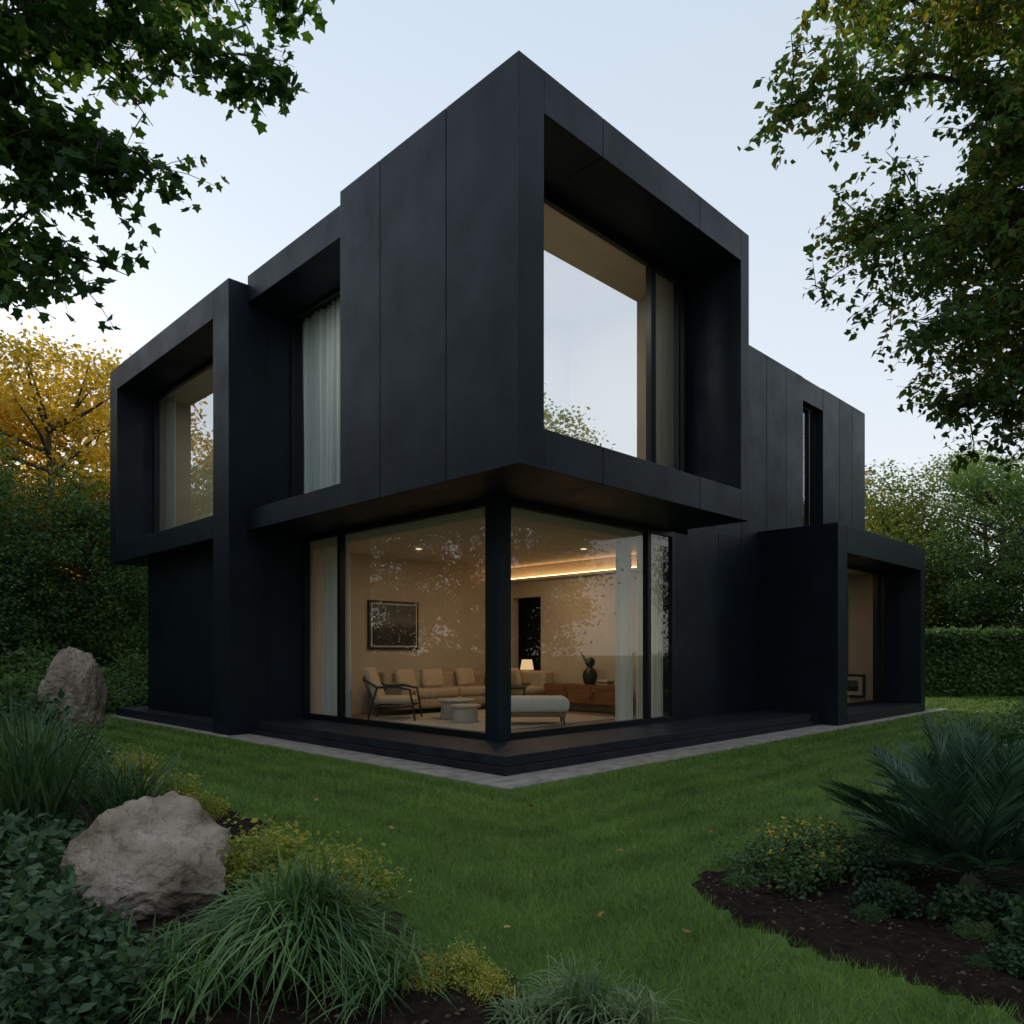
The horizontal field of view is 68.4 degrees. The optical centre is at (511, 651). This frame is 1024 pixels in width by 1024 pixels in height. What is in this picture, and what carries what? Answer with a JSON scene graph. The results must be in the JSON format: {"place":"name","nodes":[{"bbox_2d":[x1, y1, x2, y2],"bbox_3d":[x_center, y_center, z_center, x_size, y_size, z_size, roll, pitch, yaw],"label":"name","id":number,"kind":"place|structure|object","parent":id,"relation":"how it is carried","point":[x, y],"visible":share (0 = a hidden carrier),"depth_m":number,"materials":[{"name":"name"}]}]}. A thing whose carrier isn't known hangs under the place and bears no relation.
{"place":"outdoors","nodes":[
{"label":"outdoors","id":0,"kind":"place"},
{"bbox_2d":[110,516,212,566],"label":"floor","id":1,"kind":"structure","parent":0,"point":[180,539],"depth_m":15.57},
{"bbox_2d":[110,389,152,545],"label":"end wall","id":2,"kind":"structure","parent":1,"relation":"on","point":[131,466],"depth_m":17.70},
{"bbox_2d":[110,291,212,396],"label":"roof","id":3,"kind":"structure","parent":2,"relation":"on","point":[178,349],"depth_m":15.77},
{"bbox_2d":[156,365,212,531],"bbox_3d":[-6.637,-4.300,16.142,0.001,3.556,5.398,0,0,-45],"label":"window glass","id":4,"kind":"object","parent":1,"relation":"on","point":[184,453],"visible":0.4,"depth_m":16.78,"materials":[{"name":"glass"}]},
{"bbox_2d":[248,206,339,321],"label":"bay roof","id":5,"kind":"structure","parent":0,"point":[299,274],"depth_m":12.73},
{"bbox_2d":[302,297,339,493],"bbox_3d":[-2.922,-4.420,13.246,2.990,3.700,0.220,0,0,45],"label":"bay curtain","id":6,"kind":"object","parent":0,"point":[321,358],"visible":0.38,"depth_m":13.74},
{"bbox_2d":[247,483,399,536],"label":"bay floor","id":7,"kind":"structure","parent":0,"point":[319,511],"depth_m":12.51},
{"bbox_2d":[303,499,486,541],"bbox_3d":[-2.122,-2.135,12.532,5.188,0.090,0.090,0,0,45],"label":"living side window frame top","id":8,"kind":"object","parent":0,"point":[423,515],"visible":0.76,"depth_m":12.14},
{"bbox_2d":[313,507,667,567],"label":"living ceiling","id":9,"kind":"structure","parent":0,"point":[537,538],"depth_m":13.19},
{"bbox_2d":[615,539,632,720],"bbox_3d":[1.959,-0.360,13.082,0.370,3.160,0.131,0,0,-40],"label":"living curtain","id":10,"kind":"object","parent":9,"relation":"hanging from","point":[623,660],"visible":0.94,"depth_m":13.04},
{"bbox_2d":[636,543,662,718],"bbox_3d":[2.516,-0.360,13.643,0.158,3.160,0.750,0,0,45],"label":"living curtain","id":11,"kind":"object","parent":9,"relation":"hanging from","point":[656,631],"visible":0.73,"depth_m":13.65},
{"bbox_2d":[352,705,635,731],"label":"living floor","id":12,"kind":"structure","parent":0,"point":[569,711],"depth_m":14.81,"materials":[{"name":"brown wood"}]},
{"bbox_2d":[309,542,484,713],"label":"living back wall","id":13,"kind":"structure","parent":12,"relation":"on","point":[449,599],"depth_m":15.94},
{"bbox_2d":[321,545,351,717],"bbox_3d":[-3.280,-0.360,13.971,0.156,3.160,0.980,0,0,-45],"label":"living curtain","id":14,"kind":"object","parent":13,"relation":"hanging from","point":[329,632],"visible":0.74,"depth_m":14.03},
{"bbox_2d":[368,600,418,649],"bbox_3d":[-2.444,-0.550,15.584,0.062,1.000,1.260,0,0,45],"label":"framed picture","id":15,"kind":"object","parent":13,"relation":"attached to","point":[393,625],"visible":1,"depth_m":15.54,"materials":[{"name":"black paint"}]},
{"bbox_2d":[367,478,707,529],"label":"floor slab","id":16,"kind":"structure","parent":13,"relation":"on","point":[521,490],"depth_m":11.08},
{"bbox_2d":[663,230,748,531],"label":"side wall","id":17,"kind":"structure","parent":16,"relation":"on","point":[718,375],"depth_m":12.64,"materials":[{"name":"metal"}]},
{"bbox_2d":[544,189,687,287],"bbox_3d":[1.339,-6.373,11.419,4.776,0.120,0.090,0,0,-45],"label":"window frame top","id":18,"kind":"object","parent":17,"relation":"attached to","point":[578,216],"depth_m":11.53,"materials":[{"name":"metal"}]},
{"bbox_3d":[1.339,-2.732,11.419,4.776,0.120,0.090,0,0,-45],"label":"upper window frame bottom","id":19,"kind":"object","parent":16,"relation":"on","visible":0},
{"bbox_2d":[544,201,681,470],"bbox_3d":[1.339,-4.553,11.419,4.736,3.721,0.001,0,0,-45],"label":"window glass","id":20,"kind":"object","parent":19,"relation":"on","point":[596,338],"visible":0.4,"depth_m":11.47,"materials":[{"name":"glass"}]},
{"bbox_2d":[649,265,655,462],"bbox_3d":[2.279,-4.553,12.360,0.130,3.521,0.110,0,0,-45],"label":"window mullion","id":21,"kind":"structure","parent":19,"relation":"on","point":[652,363],"depth_m":12.30,"materials":[{"name":"metal"}]},
{"bbox_2d":[370,668,553,714],"bbox_3d":[-0.963,0.787,15.637,3.550,0.877,1.840,0,0,-45],"label":"corner sofa","id":22,"kind":"object","parent":12,"relation":"on","point":[433,685],"visible":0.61,"depth_m":15.58,"materials":[{"name":"beige fabric"}]},
{"bbox_2d":[362,709,614,731],"bbox_3d":[-0.380,1.216,13.816,3.400,0.018,3.300,0,0,-45],"label":"area rug","id":23,"kind":"object","parent":12,"relation":"on","point":[432,719],"visible":0.44,"depth_m":13.26,"materials":[{"name":"fabric"}]},
{"bbox_2d":[362,667,422,720],"bbox_3d":[-2.184,0.753,13.642,1.019,0.951,0.830,0,0,2],"label":"lounge armchair","id":24,"kind":"object","parent":23,"relation":"on","point":[377,688],"visible":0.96,"depth_m":13.35,"materials":[{"name":"fabric"}]},
{"bbox_2d":[511,695,568,724],"bbox_3d":[0.384,0.978,12.699,1.120,0.462,0.680,0,0,-2],"label":"upholstered ottoman","id":25,"kind":"object","parent":23,"relation":"on","point":[539,705],"visible":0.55,"depth_m":12.39,"materials":[{"name":"fabric"}]},
{"bbox_2d":[544,682,614,706],"bbox_3d":[1.484,0.946,15.538,0.470,0.563,2.100,0,0,-45],"label":"walnut sideboard","id":26,"kind":"object","parent":12,"relation":"on","point":[587,694],"visible":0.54,"depth_m":15.26,"materials":[{"name":"brown wood"}]},
{"bbox_2d":[541,554,636,712],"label":"living side wall","id":27,"kind":"structure","parent":12,"relation":"on","point":[577,615],"depth_m":16.08,"materials":[{"name":"paint"}]},
{"bbox_2d":[0,0,1023,624],"label":"sky","id":28,"kind":"structure","parent":0,"point":[677,78],"materials":[{"name":"blue"}]},
{"bbox_2d":[81,695,1023,1023],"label":"ground","id":29,"kind":"structure","parent":0,"point":[692,937],"depth_m":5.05,"materials":[{"name":"plant"}]},
{"bbox_2d":[0,423,81,670],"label":"deciduous tree","id":30,"kind":"object","parent":29,"relation":"on","point":[16,554],"visible":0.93,"depth_m":19.21,"materials":[{"name":"green plant"}]},
{"bbox_2d":[0,315,131,616],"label":"golden tree","id":31,"kind":"object","parent":29,"relation":"on","point":[68,382],"visible":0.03,"depth_m":28.40,"materials":[{"name":"yellow plant"}]},
{"bbox_2d":[37,646,107,731],"bbox_3d":[-8.186,0.863,14.168,0.902,1.955,1.228,0,0,38],"label":"boulder","id":32,"kind":"object","parent":29,"relation":"on","point":[76,675],"visible":0.64,"depth_m":13.99,"materials":[{"name":"stone"}]},
{"bbox_2d":[0,316,147,658],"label":"golden tree","id":33,"kind":"object","parent":29,"relation":"on","point":[62,421],"visible":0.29,"depth_m":23.57,"materials":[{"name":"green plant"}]},
{"bbox_2d":[0,452,147,670],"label":"deciduous tree","id":34,"kind":"object","parent":29,"relation":"on","point":[88,603],"visible":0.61,"depth_m":21.22,"materials":[{"name":"green plant"}]},
{"bbox_2d":[21,637,147,713],"bbox_3d":[-10.466,0.597,18.266,3.501,1.961,3.594,0,0,-24],"label":"garden shrub","id":35,"kind":"object","parent":29,"relation":"on","point":[113,701],"visible":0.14,"depth_m":18.55,"materials":[{"name":"green plant"}]},
{"bbox_2d":[116,706,212,731],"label":"deck","id":36,"kind":"structure","parent":29,"relation":"on","point":[177,719],"depth_m":15.54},
{"bbox_2d":[148,546,212,717],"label":"ground wall","id":37,"kind":"structure","parent":36,"relation":"on","point":[180,633],"depth_m":15.88,"materials":[{"name":"metal"}]},
{"bbox_2d":[213,278,270,735],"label":"pier","id":38,"kind":"structure","parent":29,"relation":"on","point":[241,487],"depth_m":13.56,"materials":[{"name":"metal"}]},
{"bbox_2d":[271,321,303,719],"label":"party wall","id":39,"kind":"structure","parent":29,"relation":"on","point":[286,626],"depth_m":14.09,"materials":[{"name":"metal"}]},
{"bbox_2d":[0,767,644,1023],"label":"soil bed","id":40,"kind":"object","parent":29,"relation":"on","point":[431,1010],"visible":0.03,"depth_m":3.15,"materials":[{"name":"soil"}]},
{"bbox_2d":[0,865,89,930],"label":"dark shrub","id":41,"kind":"object","parent":40,"relation":"on","point":[53,889],"visible":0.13,"depth_m":3.74,"materials":[{"name":"green plant"}]},
{"bbox_2d":[0,804,90,860],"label":"dark shrub","id":42,"kind":"object","parent":40,"relation":"on","point":[14,823],"visible":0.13,"depth_m":4.90,"materials":[{"name":"green plant"}]},
{"bbox_2d":[0,822,94,911],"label":"dark shrub","id":43,"kind":"object","parent":40,"relation":"on","point":[17,863],"visible":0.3,"depth_m":4.25,"materials":[{"name":"green plant"}]},
{"bbox_2d":[0,892,106,979],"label":"dark shrub","id":44,"kind":"object","parent":40,"relation":"on","point":[16,902],"visible":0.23,"depth_m":3.27,"materials":[{"name":"green plant"}]},
{"bbox_2d":[0,704,131,838],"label":"ornamental grass","id":45,"kind":"object","parent":40,"relation":"on","point":[35,772],"depth_m":5.47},
{"bbox_2d":[0,946,151,1023],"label":"dark shrub","id":46,"kind":"object","parent":40,"relation":"on","point":[21,1011],"visible":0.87,"depth_m":2.84,"materials":[{"name":"green plant"}]},
{"bbox_2d":[0,889,159,985],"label":"dark shrub","id":47,"kind":"object","parent":40,"relation":"on","point":[35,926],"visible":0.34,"depth_m":3.29,"materials":[{"name":"green plant"}]},
{"bbox_2d":[2,930,193,1023],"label":"dark shrub","id":48,"kind":"object","parent":40,"relation":"on","point":[106,964],"visible":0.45,"depth_m":3.02,"materials":[{"name":"green plant"}]},
{"bbox_2d":[35,745,214,827],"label":"ornamental grass","id":49,"kind":"object","parent":40,"relation":"on","point":[114,790],"depth_m":5.84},
{"bbox_2d":[57,790,230,928],"bbox_3d":[-2.190,1.366,4.399,1.014,1.008,0.877,0,0,-17],"label":"boulder","id":50,"kind":"object","parent":40,"relation":"on","point":[160,856],"visible":0.57,"depth_m":4.23,"materials":[{"name":"stone"}]},
{"bbox_2d":[0,0,334,333],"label":"maple tree","id":51,"kind":"object","parent":40,"relation":"on","point":[78,38],"visible":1,"depth_m":4.99,"materials":[{"name":"green plant"}]},
{"bbox_2d":[98,897,306,1023],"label":"ornamental grass","id":52,"kind":"object","parent":40,"relation":"on","point":[197,985],"depth_m":3.12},
{"bbox_2d":[216,815,377,906],"bbox_3d":[-1.360,1.263,4.626,1.036,0.500,1.107,0,0,14],"label":"yellow shrub","id":53,"kind":"object","parent":40,"relation":"on","point":[286,844],"visible":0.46,"depth_m":4.61,"materials":[{"name":"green plant"}]},
{"bbox_2d":[121,838,480,1023],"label":"ornamental grass","id":54,"kind":"object","parent":40,"relation":"on","point":[299,914],"depth_m":3.33,"materials":[{"name":"plant"}]},
{"bbox_2d":[261,825,412,922],"bbox_3d":[-1.059,1.294,4.399,0.949,0.428,0.888,0,0,30],"label":"yellow shrub","id":55,"kind":"object","parent":40,"relation":"on","point":[361,870],"visible":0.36,"depth_m":4.46,"materials":[{"name":"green plant"}]},
{"bbox_2d":[272,911,502,1023],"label":"ornamental grass","id":56,"kind":"object","parent":40,"relation":"on","point":[384,973],"depth_m":3.21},
{"bbox_2d":[416,931,500,991],"bbox_3d":[-0.259,1.397,3.379,0.422,0.190,0.394,0,0,43],"label":"yellow shrub","id":57,"kind":"object","parent":40,"relation":"on","point":[467,966],"visible":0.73,"depth_m":3.36,"materials":[{"name":"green plant"}]},
{"bbox_2d":[477,983,582,1023],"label":"sedge tuft","id":58,"kind":"object","parent":40,"relation":"on","point":[527,1009],"visible":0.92,"depth_m":2.99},
{"bbox_2d":[490,948,660,1023],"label":"sedge tuft","id":59,"kind":"object","parent":40,"relation":"on","point":[571,993],"visible":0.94,"depth_m":3.05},
{"bbox_2d":[553,969,703,1023],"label":"sedge tuft","id":60,"kind":"object","parent":40,"relation":"on","point":[634,1018],"visible":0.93,"depth_m":2.97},
{"bbox_2d":[251,728,437,764],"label":"deck side","id":61,"kind":"structure","parent":29,"relation":"on","point":[422,758],"depth_m":11.30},
{"bbox_2d":[252,718,486,755],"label":"deck side","id":62,"kind":"structure","parent":61,"relation":"on","point":[398,744],"depth_m":11.54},
{"label":"living room side window","id":63,"kind":"object","parent":62,"relation":"on","visible":0},
{"bbox_2d":[337,535,344,716],"bbox_3d":[-3.052,-0.466,13.463,0.110,3.248,0.100,0,0,-45],"label":"window frame","id":64,"kind":"object","parent":63,"relation":"attached to","point":[340,625],"visible":1,"depth_m":13.43,"materials":[{"name":"metal"}]},
{"bbox_2d":[104,708,949,789],"bbox_3d":[0.827,1.514,18.691,16.140,0.072,13.688,0,0,-45],"label":"paved border","id":65,"kind":"object","parent":29,"relation":"on","point":[511,782],"visible":0.64,"depth_m":10.55,"materials":[{"name":"concrete"}]},
{"bbox_2d":[65,780,1023,1023],"bbox_3d":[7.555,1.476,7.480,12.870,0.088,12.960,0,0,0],"label":"soil bed","id":66,"kind":"object","parent":29,"relation":"on","point":[939,936],"visible":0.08,"depth_m":3.95,"materials":[{"name":"soil"}]},
{"bbox_2d":[711,811,867,901],"bbox_3d":[1.758,1.288,4.955,1.022,0.458,0.937,0,0,36],"label":"flowering shrub","id":67,"kind":"object","parent":66,"relation":"on","point":[789,868],"visible":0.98,"depth_m":4.83,"materials":[{"name":"green plant"}]},
{"bbox_2d":[835,842,923,885],"bbox_3d":[2.358,1.382,4.903,0.564,0.270,0.524,0,0,3],"label":"dark shrub","id":68,"kind":"object","parent":66,"relation":"on","point":[869,870],"visible":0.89,"depth_m":4.81,"materials":[{"name":"green plant"}]},
{"bbox_2d":[843,877,925,918],"bbox_3d":[2.155,1.409,4.347,0.381,0.196,0.410,0,0,-35],"label":"dark shrub","id":69,"kind":"object","parent":66,"relation":"on","point":[889,897],"visible":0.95,"depth_m":4.29,"materials":[{"name":"green plant"}]},
{"bbox_2d":[813,726,1023,912],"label":"cycad plant","id":70,"kind":"object","parent":66,"relation":"on","point":[971,812],"visible":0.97,"depth_m":4.36,"materials":[{"name":"green plant"}]},
{"bbox_2d":[865,713,1023,840],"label":"cycad plant","id":71,"kind":"object","parent":66,"relation":"on","point":[939,749],"visible":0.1,"depth_m":6.07,"materials":[{"name":"green plant"}]},
{"bbox_2d":[920,881,1015,934],"bbox_3d":[2.542,1.391,4.149,0.512,0.245,0.476,0,0,12],"label":"dark shrub","id":72,"kind":"object","parent":66,"relation":"on","point":[972,904],"visible":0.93,"depth_m":4.08,"materials":[{"name":"green plant"}]},
{"bbox_2d":[436,720,819,775],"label":"deck front","id":73,"kind":"structure","parent":29,"relation":"on","point":[515,769],"depth_m":10.29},
{"bbox_2d":[438,710,818,766],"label":"deck front","id":74,"kind":"structure","parent":73,"relation":"on","point":[513,755],"depth_m":11.01,"materials":[{"name":"wood"}]},
{"bbox_2d":[487,495,508,741],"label":"corner column","id":75,"kind":"structure","parent":74,"relation":"on","point":[497,618],"depth_m":10.53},
{"bbox_2d":[662,533,690,719],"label":"front jamb wall","id":76,"kind":"structure","parent":74,"relation":"on","point":[682,626],"depth_m":13.90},
{"label":"living room front window","id":77,"kind":"object","parent":74,"relation":"on","visible":0},
{"bbox_2d":[643,532,650,718],"bbox_3d":[2.360,-0.466,13.169,0.100,3.248,0.110,0,0,-45],"label":"window frame","id":78,"kind":"object","parent":77,"relation":"attached to","point":[647,625],"visible":1,"depth_m":13.13,"materials":[{"name":"metal"}]},
{"bbox_2d":[668,537,674,715],"bbox_3d":[2.908,-0.466,13.717,0.090,3.248,0.090,0,0,-45],"label":"living front window frame","id":79,"kind":"object","parent":77,"relation":"attached to","point":[671,626],"visible":1,"depth_m":13.68,"materials":[{"name":"metal"}]},
{"bbox_2d":[674,528,717,717],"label":"wall panel","id":80,"kind":"structure","parent":29,"relation":"on","point":[704,622],"depth_m":14.61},
{"bbox_2d":[718,532,740,714],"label":"wall panel","id":81,"kind":"structure","parent":29,"relation":"on","point":[729,623],"depth_m":15.29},
{"bbox_2d":[741,537,759,711],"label":"wall panel","id":82,"kind":"structure","parent":29,"relation":"on","point":[750,624],"depth_m":15.91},
{"bbox_2d":[758,522,846,725],"bbox_3d":[6.090,-0.550,15.832,0.480,4.100,1.700,0,0,-45],"label":"porch side","id":83,"kind":"object","parent":29,"relation":"on","point":[803,619],"visible":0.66,"depth_m":15.53,"materials":[{"name":"metal"}]},
{"bbox_2d":[847,525,920,572],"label":"porch roof","id":84,"kind":"structure","parent":83,"relation":"attached to","point":[872,551],"depth_m":17.04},
{"bbox_2d":[737,0,1023,480],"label":"linden tree","id":85,"kind":"object","parent":29,"relation":"on","point":[987,218],"visible":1,"depth_m":7.43,"materials":[{"name":"green plant"}]},
{"bbox_2d":[865,458,998,628],"bbox_3d":[16.330,-3.464,33.095,8.292,10.017,8.323,0,0,-21],"label":"olive green tree","id":86,"kind":"object","parent":29,"relation":"on","point":[887,515],"visible":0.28,"depth_m":31.67,"materials":[{"name":"green plant"}]},
{"bbox_2d":[886,442,1023,628],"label":"olive green tree","id":87,"kind":"object","parent":29,"relation":"on","point":[985,541],"visible":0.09,"depth_m":34.55,"materials":[{"name":"green plant"}]},
{"bbox_2d":[907,453,1023,629],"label":"deciduous tree","id":88,"kind":"object","parent":29,"relation":"on","point":[1003,605],"visible":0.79,"depth_m":29.35,"materials":[{"name":"green plant"}]},
{"bbox_2d":[925,624,1023,696],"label":"clipped hedge","id":89,"kind":"object","parent":29,"relation":"on","point":[973,662],"visible":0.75,"depth_m":25.12,"materials":[{"name":"green plant"}]},
{"bbox_2d":[803,434,811,525],"bbox_3d":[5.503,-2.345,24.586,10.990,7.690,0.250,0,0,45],"label":"window","id":90,"kind":"structure","parent":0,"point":[810,480],"depth_m":21.42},
{"bbox_2d":[816,389,838,524],"bbox_3d":[7.975,-4.460,19.095,0.250,4.120,1.008,0,0,45],"label":"body panel","id":91,"kind":"object","parent":90,"relation":"attached to","point":[827,464],"visible":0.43,"depth_m":18.84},
{"bbox_2d":[839,399,851,525],"bbox_3d":[8.636,-4.460,19.756,0.250,4.120,0.838,0,0,45],"label":"body panel","id":92,"kind":"object","parent":90,"relation":"attached to","point":[845,462],"visible":0.39,"depth_m":19.64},
{"bbox_2d":[852,406,864,529],"bbox_3d":[9.255,-4.460,20.375,0.888,4.120,0.250,0,0,-45],"label":"body panel","id":93,"kind":"object","parent":90,"relation":"attached to","point":[858,468],"visible":0.39,"depth_m":20.27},
{"bbox_2d":[848,574,872,699],"bbox_3d":[8.813,-0.360,19.898,0.200,3.280,1.700,0,0,-45],"label":"porch room end","id":94,"kind":"object","parent":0,"point":[860,624],"depth_m":19.51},
{"bbox_2d":[886,548,924,711],"bbox_3d":[9.669,-0.550,19.411,0.317,4.100,1.700,0,0,-45],"label":"porch end","id":95,"kind":"object","parent":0,"point":[905,636],"visible":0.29,"depth_m":18.93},
{"bbox_3d":[1.844,-2.410,10.886,4.600,0.380,0.550,0,0,-45],"label":"low fascia backing","id":96,"kind":"object","parent":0,"visible":0},
{"bbox_2d":[509,429,602,490],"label":"floor fascia","id":97,"kind":"structure","parent":96,"relation":"attached to","point":[571,463],"depth_m":9.43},
{"bbox_2d":[569,447,699,513],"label":"floor fascia","id":98,"kind":"structure","parent":96,"relation":"attached to","point":[630,480],"depth_m":10.60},
{"bbox_2d":[669,477,740,523],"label":"floor fascia","id":99,"kind":"structure","parent":96,"relation":"attached to","point":[719,502],"depth_m":11.95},
{"bbox_3d":[4.697,-4.450,15.881,0.260,4.000,5.700,0,0,45],"label":"body backing","id":100,"kind":"object","parent":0,"visible":0},
{"bbox_2d":[742,345,765,539],"bbox_3d":[5.118,-4.460,16.238,1.088,4.120,0.250,0,0,-45],"label":"body panel","id":101,"kind":"object","parent":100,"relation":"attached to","point":[754,525],"visible":0.39,"depth_m":16.21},
{"bbox_2d":[766,355,785,530],"bbox_3d":[5.843,-4.460,16.963,0.250,4.120,0.938,0,0,45],"label":"body panel","id":102,"kind":"object","parent":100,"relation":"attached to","point":[775,445],"visible":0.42,"depth_m":16.84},
{"bbox_2d":[786,367,802,527],"bbox_3d":[6.494,-4.460,17.614,0.878,4.120,0.250,0,0,-45],"label":"body panel","id":103,"kind":"object","parent":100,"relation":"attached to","point":[794,449],"visible":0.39,"depth_m":17.52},
{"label":"doorway floor","id":104,"kind":"structure","parent":0,"visible":0},
{"bbox_2d":[518,597,540,670],"bbox_3d":[0.999,-0.300,17.882,2.700,3.400,0.100,0,0,45],"label":"doorway wall","id":105,"kind":"structure","parent":104,"relation":"on","point":[529,628],"depth_m":18.36,"materials":[{"name":"black paint"}]},
{"bbox_3d":[-0.493,-4.555,13.293,4.700,3.750,0.120,0,0,-45],"label":"upper room back wall","id":106,"kind":"object","parent":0,"visible":0},
{"bbox_3d":[0.434,-6.416,12.367,4.700,0.032,2.500,0,0,-45],"label":"upper room ceiling","id":107,"kind":"object","parent":106,"relation":"attached to","visible":0},
{"bbox_2d":[544,162,707,280],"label":"roof slab","id":108,"kind":"structure","parent":107,"relation":"on","point":[568,191],"depth_m":11.31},
{"bbox_2d":[544,71,602,176],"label":"roof fascia","id":109,"kind":"structure","parent":108,"relation":"attached to","point":[573,133],"depth_m":9.50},
{"bbox_2d":[568,118,699,243],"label":"roof fascia","id":110,"kind":"structure","parent":108,"relation":"attached to","point":[624,175],"depth_m":10.64,"materials":[{"name":"metal"}]},
{"bbox_2d":[667,197,740,272],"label":"roof fascia","id":111,"kind":"structure","parent":108,"relation":"attached to","point":[713,243],"depth_m":12.01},
{"bbox_3d":[-1.104,-4.560,10.178,3.720,4.680,0.370,0,0,45],"label":"wall backing","id":112,"kind":"object","parent":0,"visible":0},
{"bbox_2d":[340,161,402,510],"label":"wall panel","id":113,"kind":"structure","parent":112,"relation":"attached to","point":[359,343],"depth_m":10.98,"materials":[{"name":"metal"}]},
{"bbox_2d":[380,108,469,501],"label":"wall panel","id":114,"kind":"structure","parent":112,"relation":"attached to","point":[413,316],"depth_m":10.07,"materials":[{"name":"metal"}]},
{"bbox_2d":[447,50,543,485],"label":"wall panel","id":115,"kind":"structure","parent":112,"relation":"attached to","point":[495,274],"depth_m":8.98,"materials":[{"name":"metal"}]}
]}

